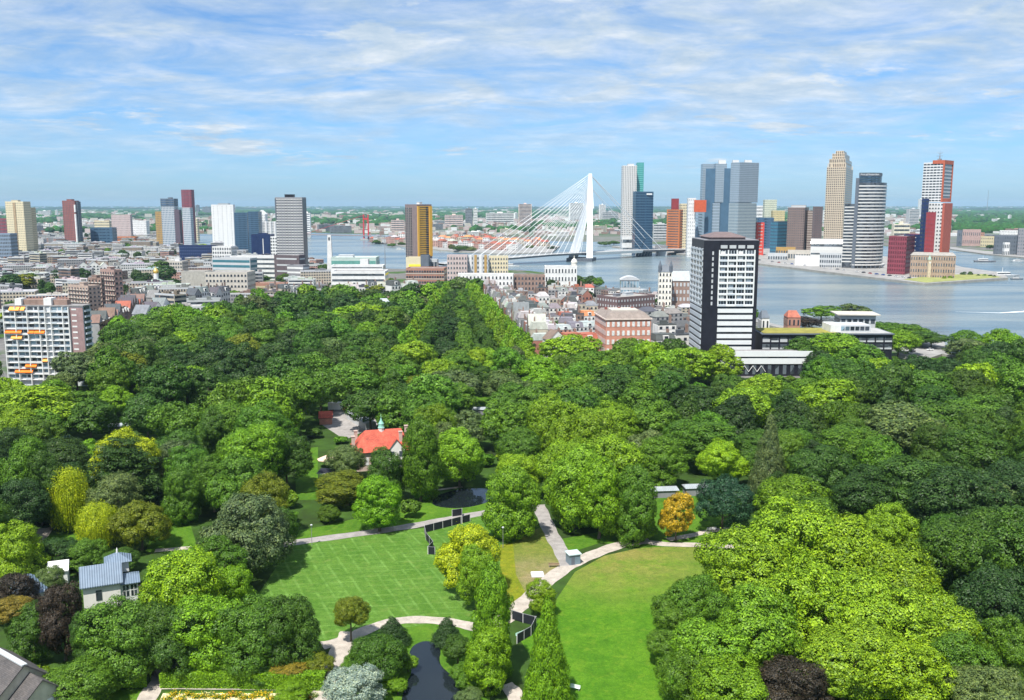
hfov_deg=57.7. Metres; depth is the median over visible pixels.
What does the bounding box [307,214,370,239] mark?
red bridge
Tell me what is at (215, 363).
spreading tree
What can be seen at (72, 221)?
residential tower
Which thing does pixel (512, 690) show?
path
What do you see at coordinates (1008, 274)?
boat
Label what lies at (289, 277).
city block
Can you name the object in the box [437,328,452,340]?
avenue tree
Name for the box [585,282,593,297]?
hip roofed house
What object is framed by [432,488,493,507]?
pond
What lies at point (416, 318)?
avenue tree
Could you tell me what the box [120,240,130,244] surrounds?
office block
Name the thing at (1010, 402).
conical tree
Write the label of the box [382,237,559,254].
island
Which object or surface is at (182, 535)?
lawn
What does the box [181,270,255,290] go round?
office slab
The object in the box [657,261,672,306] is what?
corner house
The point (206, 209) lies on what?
distant building
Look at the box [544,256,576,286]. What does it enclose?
museum
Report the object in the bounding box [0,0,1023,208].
sky
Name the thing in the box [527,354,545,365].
tall tree
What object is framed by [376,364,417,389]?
round tree
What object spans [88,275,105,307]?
flats
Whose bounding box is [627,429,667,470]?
round tree
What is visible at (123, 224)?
apartment tower
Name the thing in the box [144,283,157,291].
town house
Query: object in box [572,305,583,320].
flat roofed house
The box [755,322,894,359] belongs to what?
podium building
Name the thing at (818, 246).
terminal hall
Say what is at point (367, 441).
restaurant
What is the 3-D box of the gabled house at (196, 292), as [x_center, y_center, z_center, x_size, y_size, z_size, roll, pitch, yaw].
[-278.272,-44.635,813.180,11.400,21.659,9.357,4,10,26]
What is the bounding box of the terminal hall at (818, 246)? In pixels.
[810,239,842,255]
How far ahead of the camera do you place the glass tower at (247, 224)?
1794.00 m
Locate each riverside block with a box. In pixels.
[447,254,467,279]
[468,254,488,272]
[489,255,507,272]
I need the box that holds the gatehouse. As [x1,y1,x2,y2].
[1002,242,1009,254]
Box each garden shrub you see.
[245,662,273,685]
[269,658,308,674]
[274,676,309,699]
[300,651,335,671]
[340,650,378,672]
[387,677,407,694]
[401,654,418,671]
[442,633,472,663]
[448,661,485,689]
[453,685,483,699]
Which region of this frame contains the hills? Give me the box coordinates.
[3,207,1023,209]
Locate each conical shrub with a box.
[378,616,411,645]
[429,616,461,647]
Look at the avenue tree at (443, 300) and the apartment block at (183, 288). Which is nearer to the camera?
the avenue tree at (443, 300)
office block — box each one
[0,233,18,257]
[0,256,11,262]
[0,267,13,273]
[0,270,11,277]
[7,255,28,262]
[14,270,49,281]
[18,250,37,253]
[29,251,46,262]
[46,251,60,255]
[47,245,62,248]
[52,254,72,262]
[55,276,86,286]
[58,266,79,278]
[65,249,80,254]
[67,245,75,249]
[76,245,87,249]
[78,251,93,258]
[87,244,99,249]
[88,250,103,254]
[90,227,117,242]
[95,247,110,250]
[99,242,115,246]
[112,243,124,250]
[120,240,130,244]
[128,258,147,260]
[149,256,166,262]
[154,290,186,304]
[160,249,173,255]
[170,243,182,247]
[179,245,215,259]
[185,256,201,265]
[186,296,220,303]
[201,253,211,259]
[211,241,223,245]
[212,246,236,257]
[251,233,276,254]
[255,270,263,282]
[288,277,315,285]
[308,262,326,265]
[756,217,773,248]
[770,221,786,252]
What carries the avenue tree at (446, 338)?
on the lawn
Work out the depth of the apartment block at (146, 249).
1741.39 m
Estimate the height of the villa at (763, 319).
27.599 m
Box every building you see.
[37,225,42,231]
[38,210,50,214]
[83,224,93,226]
[117,236,137,240]
[202,206,210,212]
[256,282,287,288]
[307,211,310,236]
[317,223,334,230]
[330,225,351,232]
[331,259,388,285]
[377,226,390,229]
[391,219,404,231]
[432,223,442,229]
[445,214,462,225]
[458,273,513,287]
[465,207,472,225]
[467,231,478,235]
[473,207,477,225]
[486,212,513,223]
[500,228,512,232]
[514,274,544,290]
[518,203,531,225]
[556,230,568,236]
[569,202,583,220]
[593,225,606,230]
[594,307,651,350]
[599,204,605,219]
[602,211,617,219]
[653,222,666,239]
[719,350,812,375]
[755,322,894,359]
[819,253,841,266]
[887,234,919,274]
[891,221,909,235]
[906,208,919,225]
[918,198,921,214]
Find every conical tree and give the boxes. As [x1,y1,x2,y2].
[0,439,20,482]
[163,345,177,358]
[232,294,243,304]
[241,300,263,317]
[275,297,295,314]
[320,285,329,294]
[323,299,331,308]
[332,357,362,392]
[359,308,374,326]
[378,368,402,393]
[385,332,404,363]
[405,302,415,313]
[520,594,574,699]
[621,400,660,436]
[669,391,700,437]
[745,411,786,497]
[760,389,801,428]
[800,405,829,436]
[876,387,904,426]
[949,342,976,362]
[992,394,1016,431]
[1017,393,1023,403]
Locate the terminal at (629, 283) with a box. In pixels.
[620,275,638,292]
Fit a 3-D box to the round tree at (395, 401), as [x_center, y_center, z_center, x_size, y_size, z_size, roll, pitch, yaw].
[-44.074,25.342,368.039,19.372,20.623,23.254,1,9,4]
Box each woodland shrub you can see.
[195,534,201,545]
[317,504,340,522]
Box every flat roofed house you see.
[263,284,272,294]
[265,280,275,288]
[272,284,277,294]
[314,282,321,289]
[359,280,367,291]
[398,232,404,238]
[442,241,447,247]
[463,237,472,245]
[473,240,481,248]
[484,238,491,249]
[491,281,503,296]
[512,241,521,250]
[517,285,527,296]
[528,288,536,297]
[535,281,547,293]
[548,280,559,288]
[548,284,557,297]
[548,308,559,322]
[549,292,559,304]
[568,284,576,293]
[570,288,581,302]
[571,281,582,288]
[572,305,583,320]
[575,284,586,293]
[576,296,585,309]
[601,287,613,294]
[639,288,651,293]
[653,314,676,332]
[655,302,667,310]
[665,303,681,310]
[674,323,688,345]
[683,309,689,320]
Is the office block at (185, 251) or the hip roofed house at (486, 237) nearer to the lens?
the office block at (185, 251)
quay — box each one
[588,283,955,357]
[950,247,1023,258]
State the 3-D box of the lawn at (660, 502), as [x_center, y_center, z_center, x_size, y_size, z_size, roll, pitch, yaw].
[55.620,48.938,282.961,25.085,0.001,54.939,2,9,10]
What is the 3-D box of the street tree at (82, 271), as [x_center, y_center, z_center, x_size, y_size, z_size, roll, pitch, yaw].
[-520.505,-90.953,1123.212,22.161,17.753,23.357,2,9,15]
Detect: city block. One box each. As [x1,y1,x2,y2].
[0,282,22,289]
[23,276,46,287]
[35,262,57,265]
[77,266,93,276]
[109,253,127,257]
[148,251,159,256]
[162,247,175,253]
[168,255,179,259]
[172,270,183,278]
[188,265,197,269]
[190,258,209,266]
[284,275,304,281]
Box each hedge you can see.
[114,665,150,687]
[159,668,240,688]
[239,669,326,690]
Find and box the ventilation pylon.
[327,235,332,268]
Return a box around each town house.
[108,260,119,268]
[116,302,127,319]
[118,303,130,318]
[127,285,142,293]
[132,284,146,296]
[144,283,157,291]
[195,284,208,297]
[208,289,215,297]
[216,283,229,301]
[277,282,290,292]
[290,283,298,293]
[350,282,358,288]
[367,279,376,288]
[377,280,385,292]
[386,277,400,290]
[405,277,417,291]
[485,276,496,285]
[495,288,508,300]
[501,293,515,307]
[503,295,516,311]
[506,299,511,314]
[518,306,534,325]
[528,316,547,336]
[529,300,538,308]
[531,306,546,314]
[531,328,545,353]
[548,322,555,330]
[555,285,567,297]
[556,322,571,331]
[558,314,574,323]
[559,309,575,318]
[560,328,581,355]
[562,301,576,310]
[563,293,577,302]
[566,319,583,331]
[579,307,594,321]
[579,318,594,332]
[579,328,597,354]
[651,328,674,342]
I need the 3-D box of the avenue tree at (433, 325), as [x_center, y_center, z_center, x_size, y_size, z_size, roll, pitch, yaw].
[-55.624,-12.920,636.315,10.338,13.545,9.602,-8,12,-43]
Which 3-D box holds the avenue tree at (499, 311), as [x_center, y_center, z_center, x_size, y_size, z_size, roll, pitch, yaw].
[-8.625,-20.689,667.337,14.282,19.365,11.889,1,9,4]
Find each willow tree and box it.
[46,464,89,532]
[73,499,121,550]
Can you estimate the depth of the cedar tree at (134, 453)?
277.73 m
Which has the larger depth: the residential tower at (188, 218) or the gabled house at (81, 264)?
the residential tower at (188, 218)
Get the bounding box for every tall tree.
[0,426,37,453]
[0,434,54,494]
[0,498,14,541]
[26,450,67,529]
[62,461,91,508]
[83,470,144,524]
[96,321,137,347]
[107,335,129,348]
[129,328,146,337]
[131,330,156,340]
[144,319,174,341]
[151,428,202,473]
[152,439,196,480]
[153,334,181,352]
[161,466,201,526]
[171,304,199,325]
[171,351,195,371]
[184,339,202,353]
[184,350,223,367]
[188,535,249,591]
[189,315,218,331]
[201,302,213,310]
[219,311,241,325]
[236,319,276,341]
[238,306,246,312]
[242,374,274,390]
[249,362,279,378]
[257,340,293,360]
[266,351,311,381]
[283,321,294,327]
[295,347,319,356]
[298,291,326,314]
[302,320,333,340]
[321,337,348,351]
[336,348,361,363]
[351,474,403,531]
[356,321,373,329]
[367,445,405,498]
[384,301,398,307]
[385,313,410,329]
[396,298,409,305]
[396,382,418,398]
[401,282,422,295]
[401,414,442,501]
[403,295,425,309]
[412,343,439,364]
[413,403,457,450]
[417,283,437,299]
[440,347,465,360]
[455,543,494,609]
[462,621,511,695]
[467,347,486,371]
[468,365,493,395]
[469,558,514,677]
[481,464,541,542]
[482,360,499,372]
[490,346,525,378]
[509,428,543,457]
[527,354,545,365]
[541,443,598,532]
[552,388,600,433]
[554,374,595,392]
[573,453,627,538]
[602,363,640,384]
[613,462,657,548]
[636,434,689,485]
[637,340,665,362]
[640,349,685,374]
[647,370,690,403]
[688,410,730,446]
[707,381,735,401]
[711,373,744,389]
[774,429,804,473]
[802,350,830,368]
[833,384,869,416]
[842,403,872,426]
[852,432,908,476]
[866,360,915,405]
[906,354,939,372]
[908,384,959,416]
[910,421,952,461]
[911,449,945,478]
[961,349,986,362]
[994,362,1023,404]
[1000,333,1021,345]
[1005,337,1023,373]
[1009,430,1023,473]
[1012,484,1023,509]
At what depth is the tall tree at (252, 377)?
408.23 m
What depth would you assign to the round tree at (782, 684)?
161.06 m
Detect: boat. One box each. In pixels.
[973,258,995,261]
[994,268,1019,276]
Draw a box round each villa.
[0,647,66,699]
[11,574,46,604]
[79,548,147,608]
[758,310,769,327]
[783,310,800,327]
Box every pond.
[402,641,462,699]
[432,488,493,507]
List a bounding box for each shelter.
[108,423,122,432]
[472,407,490,414]
[650,486,679,497]
[681,483,708,495]
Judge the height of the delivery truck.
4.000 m
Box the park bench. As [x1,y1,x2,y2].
[570,684,579,690]
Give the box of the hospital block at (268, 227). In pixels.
[262,221,275,235]
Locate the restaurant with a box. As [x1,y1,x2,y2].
[350,418,409,471]
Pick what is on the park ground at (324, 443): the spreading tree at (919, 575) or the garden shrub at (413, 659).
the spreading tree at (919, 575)
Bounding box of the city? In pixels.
[0,207,998,235]
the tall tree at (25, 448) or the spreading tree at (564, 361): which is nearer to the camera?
the tall tree at (25, 448)
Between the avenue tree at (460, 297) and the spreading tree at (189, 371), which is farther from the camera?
the avenue tree at (460, 297)
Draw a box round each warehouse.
[597,291,654,308]
[671,271,689,305]
[956,230,962,245]
[962,229,980,245]
[980,236,993,246]
[993,235,1017,254]
[999,230,1017,234]
[1016,228,1023,255]
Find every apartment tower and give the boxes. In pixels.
[111,215,132,235]
[155,212,162,243]
[666,199,686,247]
[763,200,776,216]
[771,211,784,220]
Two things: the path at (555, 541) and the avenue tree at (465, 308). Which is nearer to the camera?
the path at (555, 541)
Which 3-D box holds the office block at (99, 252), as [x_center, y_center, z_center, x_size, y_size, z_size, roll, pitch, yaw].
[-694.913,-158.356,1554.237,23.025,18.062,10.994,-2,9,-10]
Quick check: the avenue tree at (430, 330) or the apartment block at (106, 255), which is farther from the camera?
the apartment block at (106, 255)
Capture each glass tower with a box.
[160,197,182,244]
[234,211,262,253]
[620,163,643,253]
[632,191,653,255]
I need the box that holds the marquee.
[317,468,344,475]
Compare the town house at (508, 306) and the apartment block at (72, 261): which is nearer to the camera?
the town house at (508, 306)
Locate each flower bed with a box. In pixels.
[156,695,174,699]
[168,690,183,696]
[174,693,188,699]
[182,689,198,695]
[186,692,201,699]
[196,691,208,699]
[206,691,222,699]
[217,692,230,699]
[224,690,236,696]
[231,690,245,697]
[235,693,250,699]
[244,692,257,699]
[250,691,262,697]
[259,690,272,696]
[263,695,273,699]
[310,691,319,698]
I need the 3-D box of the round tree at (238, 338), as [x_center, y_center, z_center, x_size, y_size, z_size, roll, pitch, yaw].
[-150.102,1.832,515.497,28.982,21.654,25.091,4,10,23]
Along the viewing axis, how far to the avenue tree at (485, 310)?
697.69 m
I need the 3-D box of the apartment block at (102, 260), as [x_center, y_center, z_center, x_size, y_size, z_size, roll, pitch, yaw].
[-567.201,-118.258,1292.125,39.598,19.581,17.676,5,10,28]
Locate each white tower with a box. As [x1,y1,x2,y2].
[211,203,234,245]
[260,210,267,220]
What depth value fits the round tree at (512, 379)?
417.76 m
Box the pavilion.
[830,311,880,327]
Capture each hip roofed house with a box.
[373,233,382,240]
[390,234,399,243]
[433,238,440,246]
[437,238,446,247]
[447,238,456,246]
[463,234,472,239]
[483,234,491,241]
[490,240,498,249]
[495,242,500,249]
[501,240,508,249]
[506,241,515,250]
[517,293,529,301]
[524,240,530,245]
[535,289,549,304]
[538,239,549,245]
[538,300,548,314]
[548,300,561,312]
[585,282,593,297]
[585,298,597,311]
[594,285,607,296]
[608,288,619,293]
[639,304,656,314]
[648,307,668,329]
[664,305,682,322]
[672,316,689,332]
[678,302,689,312]
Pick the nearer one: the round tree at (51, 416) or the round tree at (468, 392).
the round tree at (51, 416)
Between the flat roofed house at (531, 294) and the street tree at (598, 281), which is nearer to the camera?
the flat roofed house at (531, 294)
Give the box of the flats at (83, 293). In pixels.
[66,282,101,310]
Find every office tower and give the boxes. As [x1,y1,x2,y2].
[685,198,705,256]
[842,173,886,268]
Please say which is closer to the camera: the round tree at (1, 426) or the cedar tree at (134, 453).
the cedar tree at (134, 453)
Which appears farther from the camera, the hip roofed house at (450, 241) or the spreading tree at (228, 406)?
the hip roofed house at (450, 241)
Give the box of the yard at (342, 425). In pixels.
[323,405,377,437]
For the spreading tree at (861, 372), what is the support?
on the park ground at (324, 443)
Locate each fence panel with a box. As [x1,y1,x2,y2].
[425,523,433,531]
[428,546,434,553]
[434,521,442,529]
[443,518,451,527]
[452,508,461,515]
[452,516,460,524]
[461,514,469,522]
[512,610,522,621]
[517,630,523,642]
[523,613,534,624]
[524,626,530,638]
[531,621,533,634]
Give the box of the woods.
[0,206,1023,232]
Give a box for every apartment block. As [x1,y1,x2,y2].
[0,218,7,232]
[0,261,34,267]
[0,287,38,307]
[0,318,3,333]
[2,297,93,385]
[3,263,34,272]
[26,292,68,298]
[30,265,68,271]
[38,238,46,242]
[43,242,62,245]
[47,254,77,262]
[48,236,59,242]
[49,272,58,282]
[52,240,74,242]
[56,284,62,292]
[57,257,85,266]
[62,278,87,292]
[63,242,85,248]
[88,258,118,263]
[94,221,111,226]
[94,254,113,256]
[99,256,125,259]
[104,250,117,254]
[117,268,127,278]
[118,250,144,257]
[121,261,153,276]
[122,245,142,249]
[129,279,173,287]
[130,240,152,245]
[132,221,149,234]
[132,267,171,280]
[143,247,157,254]
[143,281,190,287]
[152,245,174,251]
[152,302,204,311]
[158,284,199,292]
[194,260,211,266]
[196,219,199,240]
[198,264,212,269]
[203,261,211,265]
[230,289,255,302]
[300,268,330,283]
[308,257,323,262]
[406,267,446,286]
[755,222,764,254]
[756,206,762,216]
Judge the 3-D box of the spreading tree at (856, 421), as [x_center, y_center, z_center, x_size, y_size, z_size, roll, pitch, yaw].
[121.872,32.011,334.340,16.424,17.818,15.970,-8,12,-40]
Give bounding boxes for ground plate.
[530,571,544,577]
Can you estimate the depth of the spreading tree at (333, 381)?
409.66 m
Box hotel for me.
[909,252,955,277]
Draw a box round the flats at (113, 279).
[99,266,123,303]
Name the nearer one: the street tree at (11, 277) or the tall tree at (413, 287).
the tall tree at (413, 287)
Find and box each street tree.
[0,274,21,283]
[3,274,34,286]
[37,279,46,288]
[38,288,47,293]
[41,288,54,293]
[45,281,55,291]
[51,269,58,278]
[79,268,91,277]
[117,249,129,256]
[123,284,129,294]
[130,269,140,280]
[133,251,141,257]
[134,276,147,280]
[135,272,152,280]
[146,260,168,267]
[157,265,176,280]
[164,278,180,282]
[264,275,271,280]
[275,273,288,280]
[317,264,326,269]
[453,245,468,250]
[465,246,476,250]
[546,279,559,285]
[577,275,585,283]
[585,275,594,283]
[592,277,604,285]
[597,241,610,244]
[608,241,619,243]
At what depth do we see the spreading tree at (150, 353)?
480.13 m
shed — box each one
[318,411,332,424]
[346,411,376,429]
[655,245,667,252]
[768,253,787,259]
[776,247,795,254]
[788,250,809,259]
[795,255,819,265]
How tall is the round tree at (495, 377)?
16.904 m
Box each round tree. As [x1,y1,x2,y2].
[0,354,3,379]
[0,404,44,445]
[0,424,13,445]
[0,475,52,540]
[0,517,53,587]
[0,572,42,620]
[0,595,33,651]
[3,600,61,664]
[14,543,43,570]
[16,416,66,447]
[34,380,73,394]
[34,409,61,431]
[34,563,68,594]
[35,580,83,660]
[36,434,92,472]
[37,537,81,572]
[42,378,67,389]
[42,655,122,699]
[49,351,95,390]
[61,397,119,437]
[66,537,109,571]
[68,611,105,658]
[69,442,94,466]
[71,342,128,374]
[74,594,161,689]
[75,636,133,683]
[86,345,139,390]
[97,385,133,412]
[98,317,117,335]
[101,546,141,572]
[107,315,131,325]
[119,601,181,675]
[120,392,167,439]
[121,324,142,329]
[135,543,229,629]
[137,371,183,402]
[144,602,211,678]
[161,305,183,328]
[161,343,194,356]
[161,443,214,496]
[164,594,254,671]
[175,316,220,331]
[175,653,225,671]
[187,324,215,338]
[187,367,231,406]
[190,453,234,511]
[192,338,234,353]
[196,331,226,343]
[196,407,234,455]
[201,337,242,358]
[205,593,285,681]
[209,646,268,672]
[210,357,253,387]
[212,563,256,608]
[215,300,242,315]
[215,426,257,460]
[216,316,242,331]
[216,326,239,336]
[219,420,289,478]
[224,342,268,370]
[225,333,260,355]
[233,398,298,456]
[240,376,304,428]
[242,313,277,325]
[250,287,270,298]
[251,328,282,347]
[258,593,321,668]
[264,297,282,312]
[273,290,299,301]
[273,299,301,312]
[274,327,303,347]
[280,367,328,425]
[291,331,324,353]
[294,310,337,322]
[307,318,322,326]
[315,469,372,507]
[321,305,360,320]
[321,662,387,699]
[323,290,347,300]
[330,293,349,305]
[333,293,359,306]
[336,284,359,298]
[340,314,358,327]
[357,322,382,339]
[359,341,399,362]
[365,336,392,362]
[373,306,405,329]
[375,388,418,430]
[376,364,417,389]
[377,325,399,339]
[378,350,419,378]
[391,340,437,374]
[401,392,449,436]
[405,373,431,386]
[424,421,469,471]
[433,521,502,595]
[434,426,486,487]
[443,350,481,371]
[444,317,472,335]
[444,364,466,381]
[446,407,456,420]
[454,382,478,412]
[454,409,488,443]
[477,347,495,364]
[481,368,517,395]
[494,425,540,470]
[495,453,543,489]
[496,375,531,396]
[507,345,524,367]
[515,383,562,421]
[517,357,565,383]
[524,578,556,612]
[525,391,582,455]
[561,362,599,386]
[565,382,619,415]
[572,400,638,439]
[574,433,648,508]
[583,366,643,401]
[597,360,614,370]
[606,344,637,366]
[616,511,658,540]
[617,379,664,420]
[623,400,681,441]
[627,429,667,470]
[628,355,654,374]
[631,343,656,360]
[637,369,661,399]
[643,363,692,388]
[650,589,704,631]
[657,491,695,540]
[662,418,742,470]
[666,614,757,688]
[672,346,717,383]
[686,652,770,699]
[691,343,744,380]
[695,437,750,478]
[712,394,757,439]
[713,579,810,679]
[737,494,847,607]
[756,652,834,699]
[768,413,818,441]
[772,398,813,428]
[780,336,822,358]
[780,377,821,401]
[795,615,901,699]
[796,377,858,418]
[800,353,834,374]
[802,356,843,398]
[811,420,883,476]
[822,567,936,649]
[830,464,907,530]
[831,343,889,367]
[839,303,871,310]
[854,359,875,378]
[859,399,947,454]
[871,359,915,396]
[881,397,908,431]
[913,516,998,599]
[914,331,938,346]
[920,629,1009,693]
[936,424,1018,475]
[939,358,965,376]
[941,338,986,355]
[945,394,1006,415]
[973,350,1021,375]
[975,614,1023,697]
[981,328,1010,343]
[993,405,1018,433]
[1005,410,1023,448]
[1009,416,1021,424]
[1013,401,1023,414]
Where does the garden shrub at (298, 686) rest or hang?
on the bed gravel
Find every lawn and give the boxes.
[44,535,82,556]
[94,690,141,699]
[146,500,195,554]
[165,692,308,692]
[252,515,516,648]
[287,495,494,538]
[295,447,317,499]
[351,624,489,699]
[471,393,489,409]
[500,543,524,603]
[513,527,558,591]
[521,547,758,699]
[563,515,739,549]
[654,488,732,522]
[903,274,1000,282]
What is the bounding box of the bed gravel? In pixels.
[160,693,311,699]
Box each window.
[96,590,101,600]
[123,585,128,595]
[131,584,136,595]
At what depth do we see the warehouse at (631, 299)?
758.05 m
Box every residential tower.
[5,200,38,250]
[62,199,82,241]
[181,190,196,244]
[275,194,307,264]
[405,202,438,267]
[689,232,758,360]
[823,151,852,238]
[919,152,953,251]
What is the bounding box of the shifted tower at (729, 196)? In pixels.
[700,160,758,238]
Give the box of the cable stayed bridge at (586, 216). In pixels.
[439,173,685,265]
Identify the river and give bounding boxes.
[183,233,1023,352]
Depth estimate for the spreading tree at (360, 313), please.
666.33 m
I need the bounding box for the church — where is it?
[151,265,162,280]
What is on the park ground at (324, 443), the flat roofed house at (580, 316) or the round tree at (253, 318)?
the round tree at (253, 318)
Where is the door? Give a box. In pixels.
[571,557,574,564]
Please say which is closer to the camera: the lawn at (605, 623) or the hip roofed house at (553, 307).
the lawn at (605, 623)
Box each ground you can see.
[0,210,1005,387]
[0,327,1023,699]
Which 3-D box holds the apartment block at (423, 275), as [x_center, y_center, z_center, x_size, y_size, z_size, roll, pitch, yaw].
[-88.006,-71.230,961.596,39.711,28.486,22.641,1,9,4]
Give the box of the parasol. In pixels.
[317,455,333,461]
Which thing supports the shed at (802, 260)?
on the ground at (399, 274)
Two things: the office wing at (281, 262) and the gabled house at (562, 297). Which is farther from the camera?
the office wing at (281, 262)
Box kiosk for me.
[565,549,581,564]
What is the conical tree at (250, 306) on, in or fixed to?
on the park ground at (324, 443)
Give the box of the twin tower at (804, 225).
[786,205,822,249]
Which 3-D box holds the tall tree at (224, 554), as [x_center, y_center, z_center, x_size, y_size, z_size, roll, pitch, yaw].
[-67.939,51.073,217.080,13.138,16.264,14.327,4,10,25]
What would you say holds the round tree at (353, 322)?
on the park ground at (324, 443)
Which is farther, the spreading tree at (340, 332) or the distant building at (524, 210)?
the distant building at (524, 210)
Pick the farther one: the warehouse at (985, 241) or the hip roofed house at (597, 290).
the warehouse at (985, 241)
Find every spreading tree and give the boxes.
[0,377,23,389]
[0,384,79,424]
[37,665,49,671]
[41,372,77,388]
[56,390,101,424]
[85,363,131,396]
[86,466,98,486]
[87,426,161,479]
[104,499,173,550]
[112,351,146,371]
[120,336,156,352]
[121,339,163,366]
[124,320,147,328]
[127,313,173,328]
[127,363,149,388]
[131,359,192,404]
[133,382,142,393]
[144,400,202,437]
[147,302,203,317]
[151,358,170,366]
[160,330,197,348]
[172,365,205,402]
[173,367,210,397]
[194,400,254,444]
[195,491,296,572]
[201,376,262,410]
[203,305,230,317]
[204,452,267,519]
[209,360,235,373]
[216,330,236,339]
[221,303,247,307]
[239,295,267,308]
[240,308,271,324]
[240,470,289,520]
[254,431,313,482]
[257,506,300,544]
[271,311,289,321]
[273,317,292,331]
[273,325,305,334]
[277,351,334,374]
[287,347,297,355]
[289,318,314,327]
[297,369,348,410]
[314,345,347,371]
[316,317,356,343]
[324,362,382,394]
[324,443,367,472]
[333,595,371,641]
[340,313,360,326]
[340,388,400,429]
[341,330,381,346]
[347,633,410,681]
[350,301,384,311]
[351,346,376,360]
[354,358,387,377]
[355,309,379,319]
[359,289,381,296]
[365,284,384,291]
[394,303,414,318]
[404,371,460,411]
[417,359,437,373]
[421,358,458,374]
[428,369,481,395]
[434,341,466,357]
[434,386,466,410]
[440,300,467,311]
[476,397,536,441]
[489,381,525,405]
[522,367,561,393]
[527,381,556,397]
[532,437,586,490]
[536,333,603,358]
[547,407,622,455]
[552,354,578,373]
[555,361,595,378]
[565,349,616,369]
[587,373,636,404]
[612,337,645,355]
[646,628,687,661]
[653,648,724,699]
[659,338,688,350]
[667,355,689,370]
[667,572,729,631]
[668,385,724,413]
[693,473,756,530]
[693,523,789,615]
[710,386,774,426]
[734,427,772,465]
[735,373,783,397]
[740,449,786,478]
[748,470,785,510]
[752,391,777,419]
[752,473,836,518]
[753,552,874,661]
[764,477,806,503]
[774,492,846,543]
[775,388,801,400]
[777,427,813,457]
[784,444,855,491]
[786,439,840,495]
[794,511,899,591]
[800,305,841,319]
[800,315,823,327]
[809,332,866,359]
[818,399,858,428]
[825,374,871,403]
[830,358,856,370]
[830,415,867,449]
[838,537,946,621]
[840,363,871,385]
[852,454,955,523]
[854,634,960,699]
[862,502,922,550]
[864,357,915,370]
[875,321,906,330]
[881,582,987,671]
[888,329,924,356]
[891,323,937,333]
[904,399,972,437]
[905,465,1019,526]
[910,369,957,399]
[914,511,962,566]
[921,333,948,347]
[924,358,955,371]
[924,451,977,485]
[934,371,960,397]
[939,676,988,699]
[941,662,1023,699]
[946,330,981,346]
[946,406,1016,457]
[947,368,995,396]
[948,560,1023,649]
[952,362,997,385]
[959,504,1023,563]
[959,507,1023,609]
[962,351,997,364]
[962,386,1004,404]
[967,481,1020,506]
[974,455,1023,496]
[981,340,1010,354]
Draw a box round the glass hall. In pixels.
[331,254,379,264]
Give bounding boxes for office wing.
[160,258,187,270]
[212,257,257,270]
[230,255,274,279]
[274,255,305,279]
[287,264,308,276]
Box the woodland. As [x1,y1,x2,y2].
[1,276,947,513]
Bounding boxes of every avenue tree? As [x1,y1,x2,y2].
[396,335,403,343]
[398,329,407,342]
[404,326,414,342]
[408,318,421,334]
[408,323,416,339]
[411,315,422,330]
[411,320,419,339]
[413,313,423,328]
[416,310,425,326]
[419,335,430,347]
[420,328,435,337]
[420,330,435,343]
[421,309,429,321]
[421,312,428,323]
[424,321,437,329]
[425,306,431,316]
[426,301,432,312]
[426,319,440,332]
[429,299,434,309]
[430,312,442,320]
[431,328,438,341]
[432,308,445,316]
[432,342,446,358]
[433,294,438,305]
[435,336,451,343]
[437,324,452,332]
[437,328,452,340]
[440,285,446,293]
[441,297,449,302]
[454,295,466,300]
[455,307,467,313]
[455,310,470,319]
[455,327,472,334]
[455,329,472,336]
[455,333,473,346]
[456,321,470,330]
[458,345,473,352]
[459,332,474,340]
[468,310,481,322]
[470,318,478,329]
[471,312,484,321]
[472,291,480,301]
[472,320,483,328]
[474,322,487,335]
[475,327,483,336]
[476,296,482,308]
[477,328,493,343]
[478,300,488,315]
[480,334,496,347]
[482,306,487,317]
[484,309,495,326]
[485,339,499,350]
[488,316,496,328]
[490,316,500,333]
[493,321,502,335]
[493,321,505,338]
[495,329,504,346]
[497,308,503,315]
[499,330,509,348]
[500,333,508,347]
[504,318,509,329]
[505,335,515,347]
[508,320,516,334]
[512,326,518,337]
[515,327,524,344]
[516,332,525,346]
[519,332,536,353]
[523,342,535,358]
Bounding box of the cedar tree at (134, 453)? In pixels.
[83,435,169,514]
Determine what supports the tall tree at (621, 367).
on the park ground at (324, 443)
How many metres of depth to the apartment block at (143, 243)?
2005.62 m
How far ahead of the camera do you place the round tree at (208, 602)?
180.21 m
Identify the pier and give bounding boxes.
[612,246,1007,285]
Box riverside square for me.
[898,342,944,358]
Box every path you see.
[36,527,51,541]
[137,662,176,699]
[155,546,189,551]
[159,688,266,689]
[284,510,484,546]
[312,631,359,699]
[321,616,476,648]
[435,486,461,489]
[495,538,648,626]
[498,682,522,699]
[534,504,570,565]
[640,540,734,548]
[666,526,740,540]
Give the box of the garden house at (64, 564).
[47,559,70,582]
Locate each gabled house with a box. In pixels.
[45,265,56,271]
[55,262,65,269]
[77,260,88,266]
[88,260,99,274]
[90,309,108,319]
[91,314,102,342]
[98,306,116,320]
[99,261,108,268]
[104,302,122,319]
[115,299,132,320]
[117,295,134,309]
[120,293,136,304]
[130,292,145,301]
[132,302,151,317]
[144,299,160,306]
[146,288,160,301]
[152,295,169,305]
[186,287,201,297]
[209,285,223,300]
[450,234,458,239]
[458,239,465,245]
[512,300,528,319]
[513,309,528,322]
[517,237,526,245]
[527,312,545,331]
[531,237,542,245]
[542,327,562,356]
[559,294,567,304]
[579,288,591,302]
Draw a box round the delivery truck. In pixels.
[328,402,342,410]
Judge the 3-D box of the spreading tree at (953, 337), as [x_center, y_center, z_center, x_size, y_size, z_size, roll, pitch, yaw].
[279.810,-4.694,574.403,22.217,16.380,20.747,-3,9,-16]
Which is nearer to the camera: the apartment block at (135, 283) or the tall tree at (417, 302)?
the tall tree at (417, 302)

